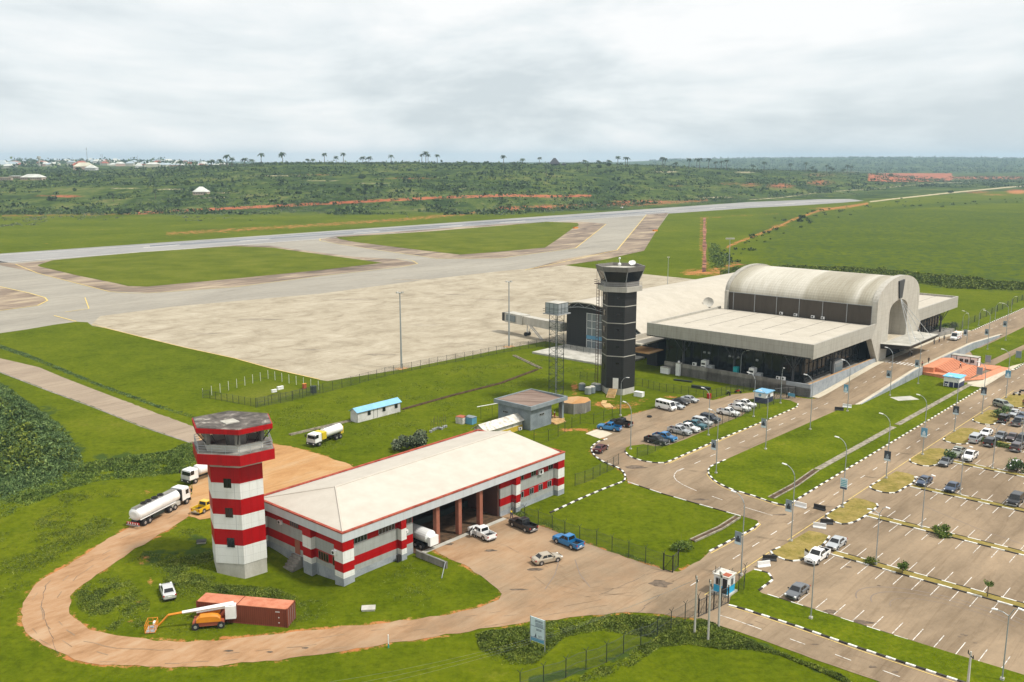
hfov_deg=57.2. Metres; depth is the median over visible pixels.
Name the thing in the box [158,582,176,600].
sedan car
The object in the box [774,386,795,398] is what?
gate
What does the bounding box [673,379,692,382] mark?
pipe stack
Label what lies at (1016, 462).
tree
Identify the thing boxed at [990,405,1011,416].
tree
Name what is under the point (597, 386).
water drum
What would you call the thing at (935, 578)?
kerb
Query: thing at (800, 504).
road barrier
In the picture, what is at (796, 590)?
sedan car
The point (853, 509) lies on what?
grass verge
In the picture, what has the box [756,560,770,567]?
road barrier
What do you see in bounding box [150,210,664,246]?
runway rubber marks
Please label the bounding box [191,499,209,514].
pickup truck
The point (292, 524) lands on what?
window
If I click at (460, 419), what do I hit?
generator box
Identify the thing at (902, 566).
tree
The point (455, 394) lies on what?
drain wall
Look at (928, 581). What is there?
kerb
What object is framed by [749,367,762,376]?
chiller unit
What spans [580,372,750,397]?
fence
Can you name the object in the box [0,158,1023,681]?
ground
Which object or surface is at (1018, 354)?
notice board
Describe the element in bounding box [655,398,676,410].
passenger van
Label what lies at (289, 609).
door
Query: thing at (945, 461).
sedan car
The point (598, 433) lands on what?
pale patch
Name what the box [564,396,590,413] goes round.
water cistern
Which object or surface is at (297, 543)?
door
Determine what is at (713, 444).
street lamp
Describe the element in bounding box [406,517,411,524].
window
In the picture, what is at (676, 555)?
gate
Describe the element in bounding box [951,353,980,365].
site cabin
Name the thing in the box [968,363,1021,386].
pavement
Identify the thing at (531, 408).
pump house
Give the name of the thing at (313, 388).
cable cabinet
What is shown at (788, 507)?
street lamp
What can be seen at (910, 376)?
retaining wall
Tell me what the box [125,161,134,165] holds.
house
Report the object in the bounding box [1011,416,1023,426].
pickup truck
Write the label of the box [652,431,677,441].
pickup truck
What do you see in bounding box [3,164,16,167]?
house
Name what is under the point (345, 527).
fire station
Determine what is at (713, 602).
gate
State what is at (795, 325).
airport terminal
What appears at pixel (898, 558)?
road markings
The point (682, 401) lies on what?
sedan car
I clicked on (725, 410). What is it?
pickup truck
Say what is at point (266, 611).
shipping container
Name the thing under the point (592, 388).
water drum
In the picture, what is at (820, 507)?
road barrier
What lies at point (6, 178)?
house
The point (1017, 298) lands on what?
fence
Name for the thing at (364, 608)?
concrete cover
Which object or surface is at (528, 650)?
undergrowth
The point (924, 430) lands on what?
street lamp
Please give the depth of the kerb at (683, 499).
163.09 m
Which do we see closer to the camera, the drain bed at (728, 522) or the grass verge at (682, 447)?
the drain bed at (728, 522)
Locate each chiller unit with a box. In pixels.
[701,359,714,368]
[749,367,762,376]
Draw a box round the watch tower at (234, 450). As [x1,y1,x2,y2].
[192,411,274,578]
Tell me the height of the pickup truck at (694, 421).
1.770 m
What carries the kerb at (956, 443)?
on the road at (837, 585)
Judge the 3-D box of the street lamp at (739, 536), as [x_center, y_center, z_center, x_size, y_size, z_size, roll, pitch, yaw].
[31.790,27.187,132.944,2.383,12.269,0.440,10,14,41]
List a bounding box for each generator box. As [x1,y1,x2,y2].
[455,415,465,424]
[464,415,476,424]
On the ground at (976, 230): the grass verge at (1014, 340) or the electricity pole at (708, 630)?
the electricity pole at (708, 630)
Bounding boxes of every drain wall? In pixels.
[289,424,328,435]
[329,420,350,424]
[401,394,453,409]
[452,383,500,395]
[499,369,538,383]
[513,355,541,368]
[690,526,722,541]
[718,515,740,528]
[768,484,797,498]
[792,469,818,485]
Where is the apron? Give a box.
[93,265,694,380]
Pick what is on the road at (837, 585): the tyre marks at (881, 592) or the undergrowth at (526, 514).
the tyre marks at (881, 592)
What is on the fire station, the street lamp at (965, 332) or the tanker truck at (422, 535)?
the tanker truck at (422, 535)
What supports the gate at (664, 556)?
on the road at (837, 585)
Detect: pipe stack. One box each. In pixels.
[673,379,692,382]
[691,384,710,389]
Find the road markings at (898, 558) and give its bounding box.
[674,324,1023,676]
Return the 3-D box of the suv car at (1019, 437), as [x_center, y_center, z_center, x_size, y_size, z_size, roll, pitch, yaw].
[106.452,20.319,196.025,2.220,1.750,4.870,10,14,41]
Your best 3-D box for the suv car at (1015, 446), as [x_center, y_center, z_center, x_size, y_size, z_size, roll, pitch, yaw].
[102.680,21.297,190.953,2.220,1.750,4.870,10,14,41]
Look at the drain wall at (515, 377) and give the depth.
255.46 m
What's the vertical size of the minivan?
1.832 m
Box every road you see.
[0,358,198,441]
[21,309,1023,681]
[820,331,997,403]
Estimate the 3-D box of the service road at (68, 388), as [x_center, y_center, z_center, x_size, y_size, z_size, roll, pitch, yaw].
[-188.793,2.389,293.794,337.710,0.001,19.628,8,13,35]
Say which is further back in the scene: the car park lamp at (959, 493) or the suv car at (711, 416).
the suv car at (711, 416)
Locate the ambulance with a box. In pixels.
[950,330,961,340]
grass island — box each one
[38,246,379,286]
[338,222,578,254]
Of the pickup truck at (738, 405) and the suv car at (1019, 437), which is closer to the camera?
the suv car at (1019, 437)
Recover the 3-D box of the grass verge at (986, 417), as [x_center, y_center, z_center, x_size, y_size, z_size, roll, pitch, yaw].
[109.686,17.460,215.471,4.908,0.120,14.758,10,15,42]
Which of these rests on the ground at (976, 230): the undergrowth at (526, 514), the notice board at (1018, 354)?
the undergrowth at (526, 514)
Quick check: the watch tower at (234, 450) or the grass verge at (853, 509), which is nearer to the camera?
the watch tower at (234, 450)
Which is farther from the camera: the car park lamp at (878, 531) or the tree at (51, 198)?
the tree at (51, 198)
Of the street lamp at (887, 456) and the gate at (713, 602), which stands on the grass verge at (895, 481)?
the street lamp at (887, 456)
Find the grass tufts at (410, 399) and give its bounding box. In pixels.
[265,357,589,455]
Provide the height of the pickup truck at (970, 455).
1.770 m
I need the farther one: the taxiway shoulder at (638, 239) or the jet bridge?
the taxiway shoulder at (638, 239)
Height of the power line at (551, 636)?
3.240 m
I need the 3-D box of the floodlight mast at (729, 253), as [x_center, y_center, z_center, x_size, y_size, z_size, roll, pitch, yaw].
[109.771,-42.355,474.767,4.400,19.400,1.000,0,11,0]
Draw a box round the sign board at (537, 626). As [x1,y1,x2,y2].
[530,615,544,652]
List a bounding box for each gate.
[663,553,673,572]
[672,549,678,570]
[698,585,729,616]
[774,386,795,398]
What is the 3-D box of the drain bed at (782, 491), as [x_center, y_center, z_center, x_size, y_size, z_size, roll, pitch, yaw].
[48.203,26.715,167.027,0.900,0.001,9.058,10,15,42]
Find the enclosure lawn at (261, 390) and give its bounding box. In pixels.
[211,381,304,404]
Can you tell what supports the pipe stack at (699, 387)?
on the ground at (976, 230)
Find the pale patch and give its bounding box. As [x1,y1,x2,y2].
[586,429,612,437]
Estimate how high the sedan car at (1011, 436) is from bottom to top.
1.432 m
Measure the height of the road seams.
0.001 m
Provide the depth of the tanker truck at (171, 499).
154.82 m
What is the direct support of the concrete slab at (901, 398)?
on the grass verge at (759, 470)
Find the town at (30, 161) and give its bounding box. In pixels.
[0,157,252,168]
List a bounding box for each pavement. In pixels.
[812,330,1001,404]
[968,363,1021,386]
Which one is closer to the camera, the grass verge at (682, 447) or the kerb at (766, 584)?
the kerb at (766, 584)
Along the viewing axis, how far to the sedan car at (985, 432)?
200.49 m
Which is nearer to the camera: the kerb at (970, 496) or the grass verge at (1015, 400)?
the kerb at (970, 496)
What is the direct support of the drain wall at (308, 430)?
on the ground at (976, 230)
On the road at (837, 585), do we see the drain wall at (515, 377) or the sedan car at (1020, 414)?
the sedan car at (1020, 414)
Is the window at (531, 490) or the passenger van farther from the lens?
the passenger van
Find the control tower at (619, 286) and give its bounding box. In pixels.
[594,257,644,394]
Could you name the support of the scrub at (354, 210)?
on the ground at (976, 230)
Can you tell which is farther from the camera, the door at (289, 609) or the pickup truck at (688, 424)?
the pickup truck at (688, 424)
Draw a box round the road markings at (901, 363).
[854,332,980,388]
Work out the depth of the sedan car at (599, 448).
189.11 m
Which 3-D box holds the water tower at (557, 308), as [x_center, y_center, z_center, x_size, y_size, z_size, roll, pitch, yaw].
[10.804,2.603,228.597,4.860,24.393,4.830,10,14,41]
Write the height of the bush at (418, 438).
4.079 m
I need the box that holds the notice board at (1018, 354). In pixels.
[1015,350,1021,359]
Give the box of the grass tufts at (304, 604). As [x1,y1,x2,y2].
[131,528,481,635]
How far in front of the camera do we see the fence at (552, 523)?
144.01 m
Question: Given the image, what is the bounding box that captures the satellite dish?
[703,297,713,306]
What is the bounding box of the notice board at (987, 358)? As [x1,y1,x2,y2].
[985,355,990,363]
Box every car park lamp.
[804,556,814,618]
[867,507,889,564]
[914,475,934,527]
[953,446,972,494]
[987,424,1004,468]
[992,607,1023,680]
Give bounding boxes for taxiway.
[0,214,667,332]
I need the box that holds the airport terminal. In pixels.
[532,263,957,397]
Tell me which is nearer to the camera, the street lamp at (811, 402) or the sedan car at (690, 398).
the street lamp at (811, 402)
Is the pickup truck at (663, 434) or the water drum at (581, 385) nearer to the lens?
the pickup truck at (663, 434)
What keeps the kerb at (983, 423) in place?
on the road at (837, 585)
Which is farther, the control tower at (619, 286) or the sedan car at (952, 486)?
the control tower at (619, 286)
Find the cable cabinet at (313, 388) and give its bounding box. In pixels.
[310,385,316,392]
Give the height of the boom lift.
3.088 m
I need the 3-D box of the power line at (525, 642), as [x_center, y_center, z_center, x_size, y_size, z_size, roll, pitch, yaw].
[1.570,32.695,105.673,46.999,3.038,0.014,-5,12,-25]
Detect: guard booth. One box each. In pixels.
[711,566,737,597]
[753,388,774,403]
[943,373,965,387]
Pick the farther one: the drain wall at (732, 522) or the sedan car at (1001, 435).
the sedan car at (1001, 435)
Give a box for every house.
[0,177,12,180]
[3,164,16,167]
[20,174,46,179]
[73,162,91,169]
[85,165,98,169]
[116,162,124,165]
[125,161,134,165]
[146,162,160,167]
[192,187,209,194]
[494,389,567,430]
[549,158,559,165]
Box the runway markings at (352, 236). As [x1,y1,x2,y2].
[0,200,832,262]
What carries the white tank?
on the ground at (976, 230)
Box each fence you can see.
[202,371,318,394]
[202,386,317,405]
[255,339,589,406]
[512,499,664,567]
[517,592,700,681]
[533,405,619,441]
[575,454,618,484]
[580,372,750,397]
[637,394,780,456]
[729,563,746,589]
[943,295,1023,330]
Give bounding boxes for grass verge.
[625,399,796,461]
[709,374,980,503]
[729,570,1023,681]
[772,531,827,560]
[827,498,876,522]
[871,471,913,493]
[911,448,947,464]
[943,428,979,444]
[961,298,1023,330]
[970,327,1023,368]
[974,410,998,424]
[1004,394,1023,406]
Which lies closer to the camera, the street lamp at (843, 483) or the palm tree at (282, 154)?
the street lamp at (843, 483)
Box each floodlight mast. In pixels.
[395,291,407,369]
[504,281,514,347]
[726,238,734,272]
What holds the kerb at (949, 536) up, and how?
on the road at (837, 585)
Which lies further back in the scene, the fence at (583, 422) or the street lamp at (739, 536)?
the fence at (583, 422)
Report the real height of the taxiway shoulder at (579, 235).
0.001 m
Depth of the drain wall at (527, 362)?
273.84 m
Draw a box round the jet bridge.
[502,311,566,339]
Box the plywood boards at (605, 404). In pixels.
[601,400,612,407]
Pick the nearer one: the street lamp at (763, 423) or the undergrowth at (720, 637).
the undergrowth at (720, 637)
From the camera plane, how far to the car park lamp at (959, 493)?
164.70 m
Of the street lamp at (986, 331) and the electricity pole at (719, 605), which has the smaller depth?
the electricity pole at (719, 605)
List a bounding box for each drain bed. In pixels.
[691,527,719,540]
[719,516,737,527]
[769,485,795,497]
[793,470,817,484]
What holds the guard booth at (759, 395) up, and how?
on the road at (837, 585)
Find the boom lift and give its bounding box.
[144,601,236,633]
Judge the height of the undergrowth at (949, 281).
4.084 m
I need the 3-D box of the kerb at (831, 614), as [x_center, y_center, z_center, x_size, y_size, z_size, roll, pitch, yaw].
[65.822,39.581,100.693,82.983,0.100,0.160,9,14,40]
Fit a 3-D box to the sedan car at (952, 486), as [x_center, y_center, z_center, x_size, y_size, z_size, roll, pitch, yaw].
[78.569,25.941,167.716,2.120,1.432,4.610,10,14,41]
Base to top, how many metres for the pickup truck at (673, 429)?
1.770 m
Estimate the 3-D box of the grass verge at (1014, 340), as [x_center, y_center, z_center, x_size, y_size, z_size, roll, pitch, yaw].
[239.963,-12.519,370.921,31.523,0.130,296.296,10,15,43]
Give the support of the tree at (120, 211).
on the ground at (976, 230)
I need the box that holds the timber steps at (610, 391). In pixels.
[606,389,616,397]
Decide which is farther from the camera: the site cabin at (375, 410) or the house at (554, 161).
the house at (554, 161)
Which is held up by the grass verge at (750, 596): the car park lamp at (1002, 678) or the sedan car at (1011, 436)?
the car park lamp at (1002, 678)
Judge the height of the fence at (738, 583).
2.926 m
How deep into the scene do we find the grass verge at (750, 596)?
116.20 m
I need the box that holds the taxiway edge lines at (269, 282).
[0,218,643,378]
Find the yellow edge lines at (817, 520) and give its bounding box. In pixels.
[666,389,1013,681]
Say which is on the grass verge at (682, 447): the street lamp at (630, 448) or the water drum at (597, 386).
the street lamp at (630, 448)
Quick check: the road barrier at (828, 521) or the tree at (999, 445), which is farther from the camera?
the tree at (999, 445)
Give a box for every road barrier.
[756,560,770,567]
[762,554,776,561]
[794,501,806,508]
[813,503,825,510]
[813,522,825,529]
[820,519,832,524]
[835,407,843,410]
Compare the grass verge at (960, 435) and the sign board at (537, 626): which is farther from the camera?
the grass verge at (960, 435)
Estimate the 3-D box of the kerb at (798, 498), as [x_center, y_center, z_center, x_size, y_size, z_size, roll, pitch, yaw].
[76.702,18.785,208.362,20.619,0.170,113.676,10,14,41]
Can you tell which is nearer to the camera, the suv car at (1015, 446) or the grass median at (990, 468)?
the grass median at (990, 468)
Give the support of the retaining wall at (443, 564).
on the ground at (976, 230)
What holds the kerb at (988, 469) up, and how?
on the road at (837, 585)
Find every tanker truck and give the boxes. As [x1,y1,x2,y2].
[126,485,191,526]
[179,464,207,483]
[305,423,343,445]
[413,523,438,549]
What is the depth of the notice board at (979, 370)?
254.29 m
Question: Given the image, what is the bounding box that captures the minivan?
[968,432,983,443]
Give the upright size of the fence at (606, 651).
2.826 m
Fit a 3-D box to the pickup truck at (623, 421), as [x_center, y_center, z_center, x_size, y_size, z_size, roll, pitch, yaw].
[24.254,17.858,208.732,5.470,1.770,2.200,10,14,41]
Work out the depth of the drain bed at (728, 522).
152.89 m
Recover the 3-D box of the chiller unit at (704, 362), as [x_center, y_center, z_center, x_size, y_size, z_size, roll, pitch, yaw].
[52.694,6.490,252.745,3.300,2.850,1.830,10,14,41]
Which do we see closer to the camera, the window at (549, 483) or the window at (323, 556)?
the window at (323, 556)
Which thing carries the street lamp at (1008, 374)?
on the grass verge at (1015, 400)
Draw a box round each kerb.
[0,372,192,443]
[549,438,625,512]
[624,403,797,462]
[628,482,740,515]
[707,388,980,505]
[709,523,758,551]
[728,604,965,681]
[754,569,773,590]
[767,594,918,642]
[770,536,829,561]
[825,500,878,524]
[831,553,1023,608]
[836,550,1023,602]
[866,516,1023,555]
[869,476,916,493]
[870,513,1023,550]
[909,449,947,466]
[910,486,1023,511]
[913,484,1023,508]
[943,430,981,444]
[953,462,1023,476]
[955,460,1021,473]
[971,308,1023,330]
[972,418,997,424]
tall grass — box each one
[0,442,195,518]
[73,572,149,630]
[150,550,297,599]
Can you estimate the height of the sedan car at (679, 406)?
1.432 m
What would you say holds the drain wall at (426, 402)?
on the ground at (976, 230)
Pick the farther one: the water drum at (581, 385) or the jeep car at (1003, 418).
the water drum at (581, 385)
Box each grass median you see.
[832,551,1023,607]
[867,514,1023,553]
[912,485,1023,510]
[954,461,1023,475]
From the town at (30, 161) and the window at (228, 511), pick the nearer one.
the window at (228, 511)
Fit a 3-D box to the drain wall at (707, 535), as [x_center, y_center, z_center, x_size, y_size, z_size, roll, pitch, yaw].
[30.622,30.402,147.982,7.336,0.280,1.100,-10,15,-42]
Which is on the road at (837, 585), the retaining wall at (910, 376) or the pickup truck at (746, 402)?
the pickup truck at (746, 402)
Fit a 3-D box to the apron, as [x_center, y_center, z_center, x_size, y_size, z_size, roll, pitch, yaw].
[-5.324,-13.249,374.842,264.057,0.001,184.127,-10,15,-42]
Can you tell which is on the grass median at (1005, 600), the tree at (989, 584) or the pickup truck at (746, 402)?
the tree at (989, 584)
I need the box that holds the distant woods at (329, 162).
[0,160,886,192]
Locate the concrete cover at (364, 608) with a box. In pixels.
[361,605,375,611]
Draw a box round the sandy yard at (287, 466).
[189,434,351,519]
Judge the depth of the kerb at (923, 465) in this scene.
181.60 m
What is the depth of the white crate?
234.15 m
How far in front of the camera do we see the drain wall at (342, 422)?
210.78 m
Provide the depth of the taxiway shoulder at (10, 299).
396.89 m
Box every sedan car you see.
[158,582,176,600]
[530,551,562,565]
[593,443,608,452]
[671,397,689,404]
[674,401,685,409]
[680,395,698,402]
[784,581,810,599]
[825,535,847,550]
[915,475,932,486]
[938,456,953,466]
[944,481,961,492]
[980,428,993,436]
[994,430,1007,439]
[1005,432,1017,441]
[1009,408,1020,416]
[1017,411,1023,417]
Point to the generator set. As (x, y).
(664, 370)
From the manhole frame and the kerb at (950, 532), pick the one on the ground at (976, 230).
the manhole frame
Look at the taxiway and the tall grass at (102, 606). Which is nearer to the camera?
the tall grass at (102, 606)
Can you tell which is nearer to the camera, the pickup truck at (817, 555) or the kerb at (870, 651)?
the kerb at (870, 651)
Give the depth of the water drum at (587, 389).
235.91 m
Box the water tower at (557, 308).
[543,300,570,394]
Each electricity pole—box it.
[693,576,697,632]
[707,579,711,639]
[717,572,721,626]
[967,650,973,681]
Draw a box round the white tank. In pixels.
[675,361,681,375]
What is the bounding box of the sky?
[0,0,1023,161]
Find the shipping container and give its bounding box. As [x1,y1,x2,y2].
[196,592,295,627]
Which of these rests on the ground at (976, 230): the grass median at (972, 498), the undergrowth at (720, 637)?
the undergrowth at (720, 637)
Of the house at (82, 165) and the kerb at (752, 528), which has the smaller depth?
the kerb at (752, 528)
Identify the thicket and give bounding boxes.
[0,382,84,500]
[0,392,79,474]
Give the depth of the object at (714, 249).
557.49 m
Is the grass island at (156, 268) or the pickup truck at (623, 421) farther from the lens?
the grass island at (156, 268)
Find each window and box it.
[223,478,230,487]
[225,508,232,517]
[227,538,234,547]
[290,521,297,528]
[318,550,328,562]
[354,534,366,543]
[378,523,394,534]
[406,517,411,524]
[529,487,533,494]
[547,480,551,486]
[715,577,721,585]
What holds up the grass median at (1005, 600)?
on the road at (837, 585)
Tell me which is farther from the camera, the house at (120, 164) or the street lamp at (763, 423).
the house at (120, 164)
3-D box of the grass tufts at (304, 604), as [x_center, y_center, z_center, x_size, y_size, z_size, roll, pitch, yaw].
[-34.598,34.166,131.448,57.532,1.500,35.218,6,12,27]
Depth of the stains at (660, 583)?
130.59 m
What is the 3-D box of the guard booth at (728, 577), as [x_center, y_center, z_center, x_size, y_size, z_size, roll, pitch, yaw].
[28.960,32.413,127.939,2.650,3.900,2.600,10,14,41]
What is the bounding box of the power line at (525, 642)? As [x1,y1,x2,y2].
[365,581,691,681]
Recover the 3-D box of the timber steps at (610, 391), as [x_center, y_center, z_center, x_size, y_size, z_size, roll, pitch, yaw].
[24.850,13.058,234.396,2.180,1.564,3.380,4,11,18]
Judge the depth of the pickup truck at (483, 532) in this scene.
146.34 m
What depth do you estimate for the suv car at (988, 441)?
192.81 m
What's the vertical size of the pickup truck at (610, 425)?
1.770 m
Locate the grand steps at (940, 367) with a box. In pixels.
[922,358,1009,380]
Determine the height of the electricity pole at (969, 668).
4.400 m
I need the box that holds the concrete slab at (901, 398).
[891,396,918,400]
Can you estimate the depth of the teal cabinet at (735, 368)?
246.75 m
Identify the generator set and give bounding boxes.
[660,366,670,373]
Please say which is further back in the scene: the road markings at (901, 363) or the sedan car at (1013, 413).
the road markings at (901, 363)
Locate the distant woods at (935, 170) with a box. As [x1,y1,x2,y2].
[649,156,1023,172]
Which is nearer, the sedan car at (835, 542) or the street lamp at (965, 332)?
the sedan car at (835, 542)
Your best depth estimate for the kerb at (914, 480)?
168.66 m
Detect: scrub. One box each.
[0,160,1023,214]
[0,186,885,226]
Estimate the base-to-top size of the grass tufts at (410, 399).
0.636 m
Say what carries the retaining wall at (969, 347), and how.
on the ground at (976, 230)
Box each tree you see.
[46,196,56,200]
[75,167,83,175]
[117,208,126,213]
[278,152,285,160]
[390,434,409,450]
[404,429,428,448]
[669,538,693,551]
[861,555,878,564]
[897,560,908,572]
[931,524,953,538]
[942,448,956,458]
[949,321,958,328]
[983,579,993,596]
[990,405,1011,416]
[996,440,1004,447]
[1001,443,1009,448]
[1005,457,1023,472]
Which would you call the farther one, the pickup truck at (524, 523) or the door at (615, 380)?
the door at (615, 380)
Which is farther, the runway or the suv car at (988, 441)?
the runway
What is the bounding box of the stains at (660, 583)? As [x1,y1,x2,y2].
[225,451,975,672]
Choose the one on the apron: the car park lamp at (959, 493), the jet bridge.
the jet bridge
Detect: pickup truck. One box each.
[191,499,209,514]
[467,524,496,541]
[508,516,537,532]
[552,532,584,549]
[596,421,622,431]
[609,417,632,426]
[643,434,669,445]
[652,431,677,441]
[667,425,691,435]
[675,422,700,432]
[683,419,706,429]
[716,407,740,416]
[728,402,750,411]
[733,398,756,407]
[804,546,830,564]
[950,445,966,457]
[961,449,978,461]
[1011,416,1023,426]
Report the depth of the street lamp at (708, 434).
200.26 m
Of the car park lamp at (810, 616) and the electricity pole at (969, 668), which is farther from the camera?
the car park lamp at (810, 616)
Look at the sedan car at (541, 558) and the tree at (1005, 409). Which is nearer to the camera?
the sedan car at (541, 558)
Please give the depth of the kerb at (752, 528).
145.38 m
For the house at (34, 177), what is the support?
on the ground at (976, 230)
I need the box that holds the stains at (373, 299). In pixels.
[192,279,566,355]
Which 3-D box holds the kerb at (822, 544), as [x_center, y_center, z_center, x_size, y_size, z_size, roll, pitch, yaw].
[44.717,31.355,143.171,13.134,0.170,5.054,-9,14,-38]
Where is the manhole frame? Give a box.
[196,539,205,543]
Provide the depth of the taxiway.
452.18 m
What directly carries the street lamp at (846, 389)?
on the grass verge at (759, 470)
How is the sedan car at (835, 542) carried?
on the road at (837, 585)
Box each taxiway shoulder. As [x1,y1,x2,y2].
[0,245,415,292]
[0,287,46,309]
[321,222,604,258]
[528,213,667,269]
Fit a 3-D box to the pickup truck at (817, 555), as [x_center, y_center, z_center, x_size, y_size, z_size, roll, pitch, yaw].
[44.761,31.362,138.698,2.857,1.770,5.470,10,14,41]
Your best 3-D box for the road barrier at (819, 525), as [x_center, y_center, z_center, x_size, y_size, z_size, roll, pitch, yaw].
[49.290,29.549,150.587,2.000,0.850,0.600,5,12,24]
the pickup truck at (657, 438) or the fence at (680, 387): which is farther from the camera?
the fence at (680, 387)
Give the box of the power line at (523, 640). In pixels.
[332,578,699,681]
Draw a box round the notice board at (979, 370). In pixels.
[976,367,982,375]
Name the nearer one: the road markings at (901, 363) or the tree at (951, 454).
the tree at (951, 454)
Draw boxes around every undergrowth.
[0,345,195,417]
[475,613,688,664]
[513,510,652,564]
[565,618,851,681]
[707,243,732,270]
[711,198,1020,263]
[720,263,1023,289]
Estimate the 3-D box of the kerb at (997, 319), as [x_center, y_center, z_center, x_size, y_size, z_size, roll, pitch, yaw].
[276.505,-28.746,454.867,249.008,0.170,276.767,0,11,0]
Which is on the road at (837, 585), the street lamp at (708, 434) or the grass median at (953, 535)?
the grass median at (953, 535)
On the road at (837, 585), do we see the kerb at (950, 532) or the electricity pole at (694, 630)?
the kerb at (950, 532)
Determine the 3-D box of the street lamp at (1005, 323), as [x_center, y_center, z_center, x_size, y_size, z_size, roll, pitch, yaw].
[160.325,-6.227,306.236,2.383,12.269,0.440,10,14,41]
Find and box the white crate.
[634,390,643,396]
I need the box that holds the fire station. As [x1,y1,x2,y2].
[264,429,564,586]
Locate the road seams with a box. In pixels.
[41,554,770,652]
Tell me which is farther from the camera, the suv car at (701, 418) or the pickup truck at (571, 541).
the suv car at (701, 418)
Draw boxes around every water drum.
[579,382,584,389]
[585,386,590,393]
[590,385,594,392]
[595,383,600,390]
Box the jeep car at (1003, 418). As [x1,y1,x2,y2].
[997,413,1009,423]
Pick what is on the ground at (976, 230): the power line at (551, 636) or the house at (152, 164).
the house at (152, 164)
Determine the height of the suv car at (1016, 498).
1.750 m
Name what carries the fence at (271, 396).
on the ground at (976, 230)
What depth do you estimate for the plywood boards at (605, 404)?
226.43 m
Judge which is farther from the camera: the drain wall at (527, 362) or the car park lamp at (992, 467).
the drain wall at (527, 362)
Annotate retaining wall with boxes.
[416,549,447,577]
[861,367,922,403]
[941,335,999,357]
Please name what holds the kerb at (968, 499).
on the road at (837, 585)
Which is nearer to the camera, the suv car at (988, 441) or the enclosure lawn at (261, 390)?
the suv car at (988, 441)
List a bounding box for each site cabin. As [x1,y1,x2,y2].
[349,397,401,422]
[471,413,523,431]
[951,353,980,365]
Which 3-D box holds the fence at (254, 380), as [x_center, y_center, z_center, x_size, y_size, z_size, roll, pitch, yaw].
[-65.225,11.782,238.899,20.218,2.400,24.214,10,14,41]
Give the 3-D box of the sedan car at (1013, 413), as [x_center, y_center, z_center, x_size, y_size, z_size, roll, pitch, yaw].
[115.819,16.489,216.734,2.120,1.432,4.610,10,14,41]
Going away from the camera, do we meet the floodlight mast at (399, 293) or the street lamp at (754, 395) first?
the street lamp at (754, 395)
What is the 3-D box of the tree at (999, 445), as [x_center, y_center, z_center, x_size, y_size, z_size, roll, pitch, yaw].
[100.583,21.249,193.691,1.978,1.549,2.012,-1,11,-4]
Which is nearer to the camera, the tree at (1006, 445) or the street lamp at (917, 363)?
the tree at (1006, 445)
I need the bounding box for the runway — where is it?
[0,199,861,262]
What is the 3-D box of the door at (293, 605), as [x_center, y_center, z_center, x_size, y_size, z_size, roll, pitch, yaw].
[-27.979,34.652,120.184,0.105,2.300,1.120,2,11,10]
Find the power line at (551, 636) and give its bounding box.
[390,580,692,681]
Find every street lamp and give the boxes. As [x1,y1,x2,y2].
[622,401,631,449]
[701,387,709,435]
[708,409,718,473]
[731,490,744,575]
[747,372,755,416]
[760,390,767,448]
[782,463,794,541]
[804,374,812,429]
[834,436,847,507]
[842,359,850,410]
[879,412,890,478]
[885,347,892,395]
[913,337,920,383]
[916,394,927,454]
[949,375,958,431]
[962,310,968,342]
[977,361,986,413]
[984,310,990,348]
[1001,348,1010,397]
[1003,303,1008,339]
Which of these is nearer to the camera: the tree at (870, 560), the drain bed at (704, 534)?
the tree at (870, 560)
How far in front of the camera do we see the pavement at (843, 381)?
255.37 m
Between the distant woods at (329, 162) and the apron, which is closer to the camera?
the apron
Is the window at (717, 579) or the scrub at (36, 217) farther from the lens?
the scrub at (36, 217)
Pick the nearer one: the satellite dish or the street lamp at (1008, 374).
the street lamp at (1008, 374)
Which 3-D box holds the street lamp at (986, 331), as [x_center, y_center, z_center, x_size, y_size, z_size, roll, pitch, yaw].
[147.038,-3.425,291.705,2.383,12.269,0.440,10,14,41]
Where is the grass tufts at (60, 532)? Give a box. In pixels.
[0,482,123,598]
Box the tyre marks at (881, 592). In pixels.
[545,504,1023,626]
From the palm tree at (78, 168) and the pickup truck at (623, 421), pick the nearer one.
the pickup truck at (623, 421)
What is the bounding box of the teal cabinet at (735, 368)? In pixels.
[733,366,738,372]
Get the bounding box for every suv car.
[691,415,712,425]
[699,412,720,422]
[983,436,998,446]
[992,398,1013,408]
[1006,490,1023,506]
[1009,441,1023,451]
[1015,432,1023,443]
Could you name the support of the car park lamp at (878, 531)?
on the grass median at (1005, 600)
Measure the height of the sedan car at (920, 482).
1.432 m
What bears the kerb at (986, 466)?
on the road at (837, 585)
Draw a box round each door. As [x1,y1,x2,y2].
[288,606,291,625]
[291,602,294,621]
[295,539,299,554]
[613,378,617,388]
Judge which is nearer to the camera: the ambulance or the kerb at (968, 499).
the kerb at (968, 499)
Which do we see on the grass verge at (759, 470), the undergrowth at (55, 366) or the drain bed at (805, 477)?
the drain bed at (805, 477)

